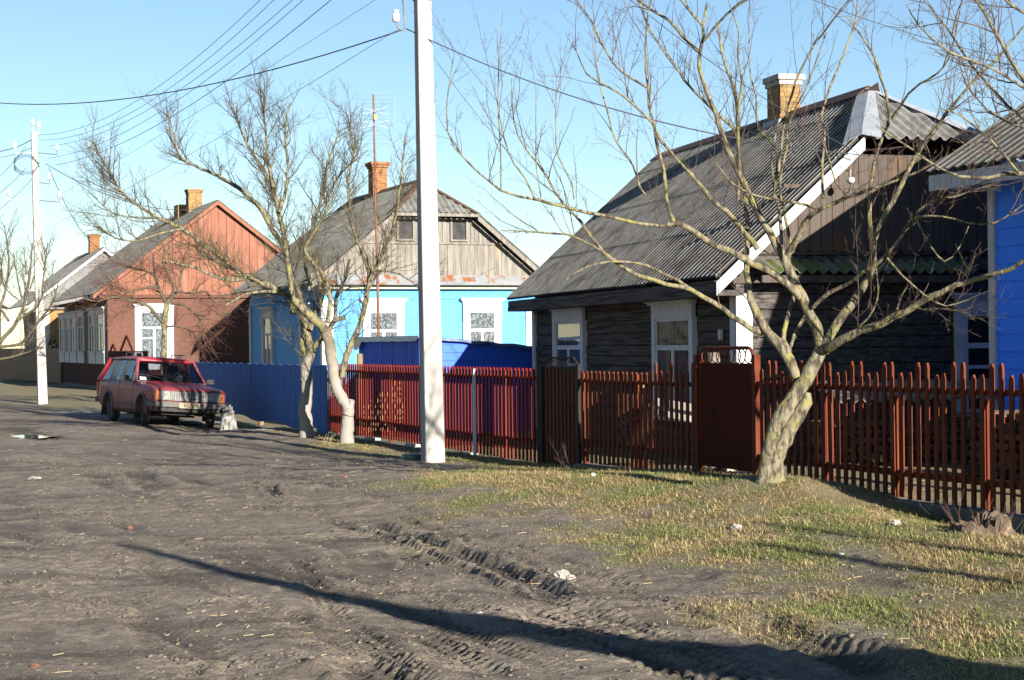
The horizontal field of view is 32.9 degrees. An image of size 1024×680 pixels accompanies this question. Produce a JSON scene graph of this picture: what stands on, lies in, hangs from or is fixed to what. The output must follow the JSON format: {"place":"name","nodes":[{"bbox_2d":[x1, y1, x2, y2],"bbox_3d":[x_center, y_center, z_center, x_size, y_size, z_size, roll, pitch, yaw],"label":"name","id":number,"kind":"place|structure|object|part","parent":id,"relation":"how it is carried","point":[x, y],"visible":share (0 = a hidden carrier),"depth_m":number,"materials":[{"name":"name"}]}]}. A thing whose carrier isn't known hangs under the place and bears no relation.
{"place":"outdoors","nodes":[
{"label":"outdoors","id":0,"kind":"place"},
{"bbox_2d":[0,379,1023,679],"bbox_3d":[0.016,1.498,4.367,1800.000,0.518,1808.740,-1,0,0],"label":"ground","id":1,"kind":"structure","parent":0,"point":[102,637],"depth_m":11.97,"materials":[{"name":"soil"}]},
{"bbox_2d":[0,305,6,337],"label":"cream house","id":2,"kind":"structure","parent":1,"relation":"on","point":[4,307],"depth_m":137.65,"materials":[{"name":"paint"}]},
{"bbox_2d":[0,228,56,347],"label":"bare tree","id":3,"kind":"object","parent":1,"relation":"on","point":[16,275],"visible":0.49,"depth_m":100.28,"materials":[{"name":"brown plant"}]},
{"bbox_2d":[0,339,60,382],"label":"brown sheet fence","id":4,"kind":"object","parent":1,"relation":"on","point":[23,369],"visible":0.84,"depth_m":86.41,"materials":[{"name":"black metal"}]},
{"bbox_2d":[27,476,41,479],"bbox_3d":[-5.798,1.677,21.053,0.160,0.054,0.189,-1,0,38],"label":"stone","id":5,"kind":"object","parent":1,"relation":"on","point":[32,477],"visible":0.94,"depth_m":21.00,"materials":[{"name":"stone"}]},
{"bbox_2d":[7,118,61,403],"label":"utility pole","id":6,"kind":"object","parent":1,"relation":"on","point":[42,396],"visible":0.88,"depth_m":49.79,"materials":[{"name":"concrete"}]},
{"bbox_2d":[0,140,30,151],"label":"overhead wire","id":7,"kind":"object","parent":6,"relation":"attached to","point":[17,146],"visible":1,"depth_m":49.67,"materials":[{"name":"grey"}]},
{"bbox_2d":[48,167,129,252],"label":"overhead wire","id":8,"kind":"object","parent":6,"relation":"attached to","point":[75,221],"visible":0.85,"depth_m":54.51,"materials":[{"name":"grey"}]},
{"bbox_2d":[46,164,203,209],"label":"overhead wire","id":9,"kind":"object","parent":6,"relation":"attached to","point":[114,197],"visible":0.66,"depth_m":54.91,"materials":[{"name":"grey"}]},
{"bbox_2d":[45,0,259,134],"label":"overhead wire","id":10,"kind":"object","parent":6,"relation":"attached to","point":[169,78],"visible":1,"depth_m":35.17,"materials":[{"name":"grey metal"}]},
{"bbox_2d":[52,0,273,139],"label":"overhead wire","id":11,"kind":"object","parent":6,"relation":"hanging from","point":[181,79],"visible":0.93,"depth_m":34.12,"materials":[{"name":"grey"}]},
{"bbox_2d":[53,0,291,145],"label":"overhead wire","id":12,"kind":"object","parent":6,"relation":"hanging from","point":[198,76],"visible":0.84,"depth_m":33.22,"materials":[{"name":"grey"}]},
{"bbox_2d":[52,0,302,157],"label":"overhead wire","id":13,"kind":"object","parent":6,"relation":"hanging from","point":[204,81],"visible":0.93,"depth_m":32.99,"materials":[{"name":"grey metal"}]},
{"bbox_2d":[0,0,374,228],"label":"overhead wire","id":14,"kind":"object","parent":6,"relation":"attached to","point":[222,96],"visible":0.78,"depth_m":38.91,"materials":[{"name":"grey metal"}]},
{"bbox_2d":[0,207,69,359],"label":"bare tree","id":15,"kind":"object","parent":1,"relation":"on","point":[14,325],"visible":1,"depth_m":44.17,"materials":[{"name":"brown plant"}]},
{"bbox_2d":[12,433,57,438],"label":"puddle","id":16,"kind":"object","parent":1,"relation":"on","point":[36,435],"visible":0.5,"depth_m":32.39,"materials":[{"name":"grey liquid"}]},
{"bbox_2d":[29,663,40,667],"bbox_3d":[-2.427,1.655,8.815,0.059,0.028,0.062,-1,0,0],"label":"brick piece","id":17,"kind":"object","parent":1,"relation":"on","point":[34,665],"visible":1,"depth_m":8.80,"materials":[{"name":"red brick"}]},
{"bbox_2d":[8,234,122,382],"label":"ochre house","id":18,"kind":"structure","parent":1,"relation":"on","point":[63,271],"depth_m":84.66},
{"bbox_2d":[28,323,33,347],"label":"window","id":19,"kind":"structure","parent":18,"relation":"in","point":[32,334],"depth_m":88.68,"materials":[{"name":"white paint"}]},
{"bbox_2d":[48,410,100,413],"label":"snow heap","id":20,"kind":"object","parent":1,"relation":"on","point":[95,411],"visible":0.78,"depth_m":43.11,"materials":[{"name":"white snow"}]},
{"bbox_2d":[108,335,148,378],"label":"brown slat fence","id":21,"kind":"object","parent":1,"relation":"on","point":[115,353],"visible":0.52,"depth_m":53.72,"materials":[{"name":"brown wood"}]},
{"bbox_2d":[53,220,244,375],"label":"bare tree","id":22,"kind":"object","parent":1,"relation":"on","point":[163,320],"visible":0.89,"depth_m":45.84,"materials":[{"name":"brown plant"}]},
{"bbox_2d":[95,352,227,427],"bbox_3d":[-7.560,1.046,37.245,2.030,1.526,4.278,4,-2,-29],"label":"parked car","id":23,"kind":"object","parent":1,"relation":"on","point":[167,394],"visible":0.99,"depth_m":36.30,"materials":[{"name":"red paint"}]},
{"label":"window frames","id":24,"kind":"part","parent":23,"relation":"part of","materials":[{"name":"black metal"}]},
{"bbox_2d":[50,188,280,389],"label":"brown red house","id":25,"kind":"structure","parent":1,"relation":"on","point":[83,352],"depth_m":67.56,"materials":[{"name":"brown wood"}]},
{"bbox_2d":[57,313,64,361],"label":"window","id":26,"kind":"structure","parent":25,"relation":"in","point":[61,351],"depth_m":78.01,"materials":[{"name":"white paint"}]},
{"bbox_2d":[62,312,69,361],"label":"window","id":27,"kind":"structure","parent":25,"relation":"in","point":[66,316],"depth_m":76.32,"materials":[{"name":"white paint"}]},
{"bbox_2d":[67,311,76,362],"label":"window","id":28,"kind":"structure","parent":25,"relation":"in","point":[72,314],"depth_m":74.50,"materials":[{"name":"white paint"}]},
{"bbox_2d":[75,310,84,362],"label":"window","id":29,"kind":"structure","parent":25,"relation":"in","point":[80,320],"depth_m":72.36,"materials":[{"name":"white paint"}]},
{"bbox_2d":[86,308,95,363],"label":"window","id":30,"kind":"structure","parent":25,"relation":"in","point":[91,328],"depth_m":69.40,"materials":[{"name":"white paint"}]},
{"bbox_2d":[93,307,105,363],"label":"window","id":31,"kind":"structure","parent":25,"relation":"in","point":[100,334],"depth_m":67.27,"materials":[{"name":"white paint"}]},
{"bbox_2d":[133,304,174,369],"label":"window","id":32,"kind":"structure","parent":25,"relation":"in","point":[148,336],"depth_m":66.60,"materials":[{"name":"white paint"}]},
{"bbox_2d":[171,421,219,424],"bbox_3d":[-6.993,1.786,37.730,1.525,0.056,1.248,-1,0,0],"label":"snow heap","id":33,"kind":"object","parent":1,"relation":"on","point":[192,422],"visible":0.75,"depth_m":37.36,"materials":[{"name":"white snow"}]},
{"bbox_2d":[220,404,236,429],"bbox_3d":[-5.802,1.580,35.516,0.341,0.582,0.409,-1,0,0],"label":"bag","id":34,"kind":"object","parent":1,"relation":"on","point":[228,421],"visible":1,"depth_m":35.38,"materials":[{"name":"white plastic"}]},
{"bbox_2d":[49,72,446,443],"bbox_3d":[-4.243,-1.311,28.347,6.362,6.290,2.897,-1,0,-11],"label":"bare tree","id":35,"kind":"object","parent":1,"relation":"on","point":[345,402],"visible":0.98,"depth_m":28.42,"materials":[{"name":"brown plant"}]},
{"bbox_2d":[123,44,390,437],"bbox_3d":[-4.432,-1.868,30.457,4.703,7.262,2.691,-1,0,-9],"label":"bare tree","id":36,"kind":"object","parent":1,"relation":"on","point":[308,347],"visible":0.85,"depth_m":30.58,"materials":[{"name":"brown plant"}]},
{"bbox_2d":[190,362,327,432],"bbox_3d":[-5.765,1.247,38.301,0.190,1.485,12.746,-1,0,-22],"label":"blue board fence","id":37,"kind":"object","parent":1,"relation":"on","point":[261,393],"visible":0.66,"depth_m":36.59,"materials":[{"name":"paint"}]},
{"bbox_2d":[357,353,362,433],"bbox_3d":[-2.726,0.967,31.198,0.116,1.450,0.118,-1,0,0],"label":"timber post","id":38,"kind":"object","parent":1,"relation":"on","point":[359,358],"visible":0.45,"depth_m":31.15,"materials":[{"name":"brown wood"}]},
{"bbox_2d":[354,94,394,336],"bbox_3d":[-3.000,-1.851,38.185,0.885,7.120,0.143,-1,0,0],"label":"television mast","id":39,"kind":"object","parent":1,"relation":"on","point":[376,245],"visible":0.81,"depth_m":38.19,"materials":[{"name":"metal"}]},
{"bbox_2d":[231,161,538,393],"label":"sky blue house","id":40,"kind":"structure","parent":1,"relation":"on","point":[489,268],"depth_m":45.39,"materials":[{"name":"wood"}]},
{"bbox_2d":[257,306,273,364],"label":"window","id":41,"kind":"structure","parent":40,"relation":"in","point":[267,341],"depth_m":49.31,"materials":[{"name":"white paint"}]},
{"bbox_2d":[297,302,313,365],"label":"window","id":42,"kind":"structure","parent":40,"relation":"in","point":[310,305],"depth_m":45.82,"materials":[{"name":"white paint"}]},
{"bbox_2d":[359,298,407,336],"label":"window","id":43,"kind":"structure","parent":40,"relation":"in","point":[396,307],"depth_m":44.56,"materials":[{"name":"white paint"}]},
{"bbox_2d":[396,218,414,240],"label":"attic window","id":44,"kind":"structure","parent":40,"relation":"in","point":[411,225],"depth_m":44.81,"materials":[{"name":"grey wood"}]},
{"bbox_2d":[450,219,468,241],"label":"attic window","id":45,"kind":"structure","parent":40,"relation":"in","point":[458,227],"depth_m":45.35,"materials":[{"name":"grey wood"}]},
{"bbox_2d":[459,298,504,342],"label":"window","id":46,"kind":"structure","parent":40,"relation":"in","point":[481,317],"depth_m":45.54,"materials":[{"name":"white paint"}]},
{"bbox_2d":[368,381,405,430],"bbox_3d":[-1.884,1.152,31.872,1.871,1.068,0.488,-1,0,-5],"label":"firewood stack","id":47,"kind":"object","parent":1,"relation":"on","point":[392,402],"visible":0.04,"depth_m":31.66,"materials":[{"name":"brown wood"}]},
{"bbox_2d":[401,453,420,459],"bbox_3d":[-1.400,1.637,24.292,0.310,0.092,0.310,-1,0,0],"label":"enamel basin","id":48,"kind":"object","parent":1,"relation":"on","point":[412,456],"visible":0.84,"depth_m":24.16,"materials":[{"name":"teal metal"}]},
{"bbox_2d":[392,0,444,462],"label":"utility pole","id":49,"kind":"object","parent":1,"relation":"on","point":[431,404],"visible":0.88,"depth_m":23.60,"materials":[{"name":"concrete"}]},
{"bbox_2d":[58,0,330,164],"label":"overhead wire","id":50,"kind":"object","parent":49,"relation":"attached to","point":[223,82],"visible":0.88,"depth_m":32.38,"materials":[{"name":"grey"}]},
{"bbox_2d":[1,29,397,245],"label":"overhead wire","id":51,"kind":"object","parent":49,"relation":"attached to","point":[249,119],"visible":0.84,"depth_m":29.76,"materials":[{"name":"grey metal"}]},
{"bbox_2d":[1,30,400,104],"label":"overhead wire","id":52,"kind":"object","parent":49,"relation":"attached to","point":[216,82],"visible":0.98,"depth_m":28.21,"materials":[{"name":"grey"}]},
{"bbox_2d":[433,57,573,206],"bbox_3d":[0.242,-3.514,32.861,0.008,0.751,18.484,-1,0,8],"label":"overhead wire","id":53,"kind":"object","parent":49,"relation":"attached to","point":[490,131],"visible":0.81,"depth_m":28.36,"materials":[{"name":"grey metal"}]},
{"bbox_2d":[432,20,605,200],"bbox_3d":[0.551,-3.786,31.861,0.008,1.202,16.619,-1,0,11],"label":"overhead wire","id":54,"kind":"object","parent":49,"relation":"attached to","point":[508,114],"visible":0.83,"depth_m":28.82,"materials":[{"name":"grey metal"}]},
{"bbox_2d":[406,28,858,154],"bbox_3d":[1.466,-3.297,22.810,6.092,2.001,0.016,-1,0,17],"label":"overhead wire","id":55,"kind":"object","parent":49,"relation":"attached to","point":[624,111],"visible":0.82,"depth_m":22.81,"materials":[{"name":"grey"}]},
{"bbox_2d":[320,363,536,461],"bbox_3d":[-1.502,1.237,27.629,0.320,1.670,10.380,-1,0,-22],"label":"red slat fence","id":56,"kind":"object","parent":1,"relation":"on","point":[392,418],"visible":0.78,"depth_m":26.02,"materials":[{"name":"paint"}]},
{"bbox_2d":[536,357,581,465],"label":"brown gate","id":57,"kind":"structure","parent":56,"relation":"attached to","point":[558,406],"depth_m":22.33,"materials":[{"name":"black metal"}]},
{"bbox_2d":[353,336,536,436],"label":"blue shed","id":58,"kind":"structure","parent":1,"relation":"on","point":[395,350],"depth_m":31.55,"materials":[{"name":"metal"}]},
{"bbox_2d":[0,430,976,677],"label":"straw","id":59,"kind":"object","parent":1,"relation":"on","point":[485,530],"visible":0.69,"depth_m":12.63,"materials":[{"name":"beige plant"}]},
{"bbox_2d":[554,569,569,578],"bbox_3d":[0.342,1.613,11.870,0.117,0.090,0.110,-1,0,0],"label":"stone","id":60,"kind":"object","parent":1,"relation":"on","point":[562,573],"visible":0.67,"depth_m":11.84,"materials":[{"name":"stone"}]},
{"bbox_2d":[548,437,581,468],"bbox_3d":[0.646,1.367,20.887,0.416,0.417,0.236,-1,0,-24],"label":"dry weed","id":61,"kind":"object","parent":1,"relation":"on","point":[565,454],"visible":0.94,"depth_m":20.88,"materials":[{"name":"brown plant"}]},
{"bbox_2d":[566,574,575,579],"bbox_3d":[0.401,1.621,11.846,0.067,0.048,0.069,-1,0,37],"label":"stone","id":62,"kind":"object","parent":1,"relation":"on","point":[569,576],"visible":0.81,"depth_m":11.82,"materials":[{"name":"stone"}]},
{"bbox_2d":[573,362,694,470],"bbox_3d":[1.455,1.090,20.298,0.260,1.670,3.086,-1,0,-22],"label":"picket fence","id":63,"kind":"object","parent":1,"relation":"on","point":[639,420],"visible":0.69,"depth_m":20.27,"materials":[{"name":"red paint"}]},
{"bbox_2d":[693,346,760,475],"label":"gate","id":64,"kind":"structure","parent":63,"relation":"attached to","point":[726,415],"depth_m":18.21,"materials":[{"name":"red metal"}]},
{"bbox_2d":[653,397,690,421],"bbox_3d":[2.204,1.117,20.311,1.466,1.000,0.155,-1,0,-39],"label":"bench","id":65,"kind":"object","parent":1,"relation":"on","point":[684,406],"visible":0.24,"depth_m":20.05,"materials":[{"name":"grey wood"}]},
{"bbox_2d":[707,352,721,470],"bbox_3d":[2.228,0.924,19.086,0.170,1.580,0.162,-1,0,0],"label":"wooden post","id":66,"kind":"object","parent":1,"relation":"on","point":[709,360],"visible":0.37,"depth_m":19.03,"materials":[{"name":"brown wood"}]},
{"bbox_2d":[409,0,1023,484],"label":"bare tree","id":67,"kind":"object","parent":1,"relation":"on","point":[789,412],"visible":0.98,"depth_m":15.49,"materials":[{"name":"brown plant"}]},
{"bbox_2d":[722,494,736,517],"bbox_3d":[1.750,1.374,14.172,0.169,0.217,0.156,-1,0,-41],"label":"dry weed","id":68,"kind":"object","parent":1,"relation":"on","point":[726,511],"visible":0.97,"depth_m":14.20,"materials":[{"name":"brown plant"}]},
{"bbox_2d":[731,524,741,530],"bbox_3d":[1.772,1.481,13.658,0.090,0.069,0.101,-1,0,34],"label":"stone","id":69,"kind":"object","parent":1,"relation":"on","point":[738,526],"visible":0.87,"depth_m":13.63,"materials":[{"name":"stone"}]},
{"bbox_2d":[507,73,1017,463],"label":"log house","id":70,"kind":"structure","parent":1,"relation":"on","point":[610,317],"depth_m":22.88,"materials":[{"name":"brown wood"}]},
{"bbox_2d":[548,307,588,372],"bbox_3d":[0.925,0.308,28.872,0.197,1.760,1.860,-1,0,-15],"label":"window","id":71,"kind":"structure","parent":70,"relation":"in","point":[569,325],"depth_m":28.77,"materials":[{"name":"white paint"}]},
{"bbox_2d":[643,299,698,422],"bbox_3d":[2.223,0.279,24.126,0.197,1.690,1.760,-1,0,-15],"label":"window","id":72,"kind":"structure","parent":70,"relation":"in","point":[674,333],"depth_m":24.09,"materials":[{"name":"white paint"}]},
{"bbox_2d":[631,0,858,153],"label":"overhead wire","id":73,"kind":"object","parent":70,"relation":"attached to","point":[743,84],"visible":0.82,"depth_m":22.91,"materials":[{"name":"grey"}]},
{"bbox_2d":[949,293,988,416],"bbox_3d":[6.474,0.251,22.927,1.490,1.750,0.197,-1,0,-15],"label":"window","id":74,"kind":"structure","parent":70,"relation":"in","point":[971,347],"depth_m":22.83,"materials":[{"name":"white paint"}]},
{"bbox_2d":[757,360,1023,536],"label":"picket fence","id":75,"kind":"object","parent":1,"relation":"on","point":[987,482],"visible":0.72,"depth_m":15.03,"materials":[{"name":"red paint"}]},
{"bbox_2d":[876,476,906,501],"bbox_3d":[3.294,1.299,15.169,0.343,0.256,0.162,-1,0,-44],"label":"dry weed","id":76,"kind":"object","parent":1,"relation":"on","point":[885,490],"visible":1,"depth_m":15.11,"materials":[{"name":"brown plant"}]},
{"bbox_2d":[889,519,900,525],"bbox_3d":[2.933,1.402,13.262,0.082,0.062,0.094,-1,0,43],"label":"stone","id":77,"kind":"object","parent":1,"relation":"on","point":[895,522],"visible":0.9,"depth_m":13.24,"materials":[{"name":"stone"}]},
{"bbox_2d":[811,416,979,465],"bbox_3d":[5.371,1.241,20.488,3.888,0.693,0.522,-1,0,-15],"label":"firewood stack","id":78,"kind":"object","parent":1,"relation":"on","point":[968,447],"visible":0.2,"depth_m":20.12,"materials":[{"name":"brown wood"}]},
{"bbox_2d":[818,378,998,402],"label":"firewood roof","id":79,"kind":"structure","parent":78,"relation":"on","point":[948,384],"depth_m":19.83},
{"bbox_2d":[848,0,1023,194],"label":"bare tree","id":80,"kind":"object","parent":1,"relation":"on","point":[1009,108],"visible":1,"depth_m":13.47,"materials":[{"name":"brown plant"}]},
{"bbox_2d":[920,488,964,520],"bbox_3d":[3.564,1.363,14.327,0.382,0.298,0.146,-1,0,0],"label":"dry weed","id":81,"kind":"object","parent":1,"relation":"on","point":[940,507],"visible":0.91,"depth_m":14.34,"materials":[{"name":"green plant"}]},
{"bbox_2d":[924,103,1023,409],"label":"vivid blue house","id":82,"kind":"structure","parent":1,"relation":"on","point":[1006,339],"depth_m":19.75,"materials":[{"name":"wood"}]},
{"bbox_2d":[936,491,1020,536],"bbox_3d":[3.400,1.294,12.610,0.624,0.408,0.597,-1,0,32],"label":"tree stump","id":83,"kind":"object","parent":1,"relation":"on","point":[995,522],"visible":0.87,"depth_m":12.60,"materials":[{"name":"brown wood"}]},
{"bbox_2d":[966,410,1019,481],"bbox_3d":[5.624,1.133,15.602,0.517,0.884,4.558,-1,0,-22],"label":"firewood stack","id":84,"kind":"object","parent":1,"relation":"on","point":[1017,448],"visible":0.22,"depth_m":17.12,"materials":[{"name":"brown wood"}]},
{"bbox_2d":[993,501,1023,532],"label":"dry weed","id":85,"kind":"object","parent":1,"relation":"on","point":[1012,516],"visible":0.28,"depth_m":13.25,"materials":[{"name":"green plant"}]},
{"bbox_2d":[0,0,1023,348],"label":"sky","id":86,"kind":"structure","parent":0,"point":[52,51],"materials":[{"name":"blue"}]},
{"bbox_2d":[243,426,1023,679],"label":"grass","id":87,"kind":"structure","parent":0,"point":[633,472],"depth_m":12.81,"materials":[{"name":"green plant"}]},
{"bbox_2d":[814,0,1023,60],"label":"overhead wire","id":88,"kind":"object","parent":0,"point":[911,33],"visible":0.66,"depth_m":22.81,"materials":[{"name":"grey"}]}
]}

